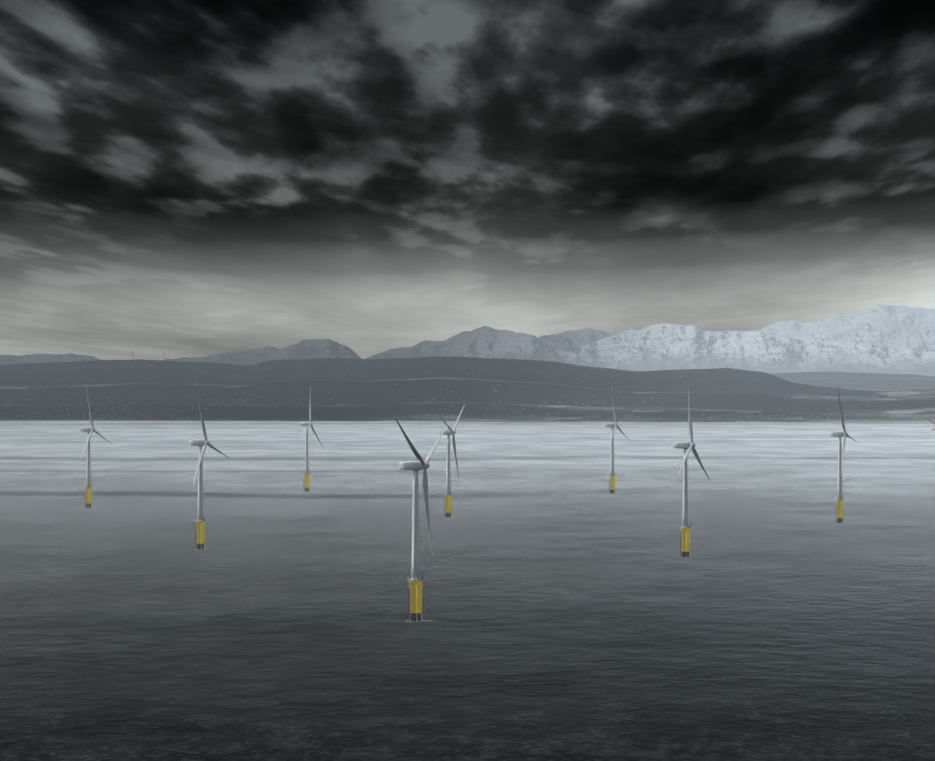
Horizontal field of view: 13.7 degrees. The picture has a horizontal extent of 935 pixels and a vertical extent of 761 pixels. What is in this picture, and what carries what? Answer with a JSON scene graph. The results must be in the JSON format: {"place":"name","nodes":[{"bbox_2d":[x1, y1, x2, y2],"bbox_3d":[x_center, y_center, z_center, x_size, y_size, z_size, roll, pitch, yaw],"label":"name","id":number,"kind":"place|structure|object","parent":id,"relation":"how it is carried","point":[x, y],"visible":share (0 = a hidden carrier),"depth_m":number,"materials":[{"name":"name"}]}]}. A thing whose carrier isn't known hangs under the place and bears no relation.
{"place":"outdoors","nodes":[
{"label":"outdoors","id":0,"kind":"place"},
{"bbox_2d":[0,421,934,760],"bbox_3d":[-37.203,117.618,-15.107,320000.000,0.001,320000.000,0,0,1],"label":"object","id":1,"kind":"object","parent":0,"point":[572,609],"depth_m":2273.14,"materials":[{"name":"black liquid"}]},
{"bbox_2d":[80,389,111,507],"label":"wind turbine","id":2,"kind":"object","parent":1,"relation":"on","point":[89,431],"visible":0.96,"depth_m":3991.74,"materials":[{"name":"white paint"}]},
{"bbox_2d":[189,384,229,548],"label":"wind turbine","id":3,"kind":"object","parent":1,"relation":"on","point":[200,521],"visible":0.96,"depth_m":2932.40,"materials":[{"name":"white paint"}]},
{"bbox_2d":[300,386,323,491],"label":"wind turbine","id":4,"kind":"object","parent":1,"relation":"on","point":[307,473],"visible":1,"depth_m":4648.06,"materials":[{"name":"white paint"}]},
{"bbox_2d":[396,419,448,621],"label":"wind turbine","id":5,"kind":"object","parent":1,"relation":"on","point":[415,598],"visible":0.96,"depth_m":2008.49,"materials":[{"name":"white paint"}]},
{"bbox_2d":[437,405,464,516],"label":"wind turbine","id":6,"kind":"object","parent":1,"relation":"on","point":[448,493],"visible":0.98,"depth_m":3683.93,"materials":[{"name":"white paint"}]},
{"bbox_2d":[605,387,628,493],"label":"wind turbine","id":7,"kind":"object","parent":1,"relation":"on","point":[612,475],"visible":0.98,"depth_m":4549.81,"materials":[{"name":"white paint"}]},
{"bbox_2d":[673,385,709,556],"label":"wind turbine","id":8,"kind":"object","parent":1,"relation":"on","point":[687,447],"visible":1,"depth_m":2786.93,"materials":[{"name":"white paint"}]},
{"bbox_2d":[830,390,857,522],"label":"wind turbine","id":9,"kind":"object","parent":1,"relation":"on","point":[840,502],"visible":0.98,"depth_m":3530.86,"materials":[{"name":"white paint"}]},
{"bbox_2d":[0,357,934,421],"bbox_3d":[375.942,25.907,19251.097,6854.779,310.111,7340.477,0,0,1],"label":"hills","id":10,"kind":"structure","parent":0,"point":[449,388],"depth_m":17865.97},
{"bbox_2d":[0,323,934,376],"bbox_3d":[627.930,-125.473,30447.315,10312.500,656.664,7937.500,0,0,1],"label":"mountain terrain","id":11,"kind":"structure","parent":0,"point":[663,346],"depth_m":29672.42,"materials":[{"name":"grey stone"}]},
{"bbox_2d":[0,0,934,359],"label":"sky","id":12,"kind":"structure","parent":0,"point":[179,178],"materials":[{"name":"grey"}]},
{"bbox_2d":[539,304,934,352],"bbox_3d":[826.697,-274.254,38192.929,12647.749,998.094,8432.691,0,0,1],"label":"mountains","id":13,"kind":"structure","parent":0,"point":[893,326],"depth_m":37566.44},
{"bbox_2d":[772,372,934,388],"bbox_3d":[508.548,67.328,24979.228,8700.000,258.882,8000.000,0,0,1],"label":"hills","id":14,"kind":"structure","parent":0,"point":[859,380],"depth_m":24787.71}
]}

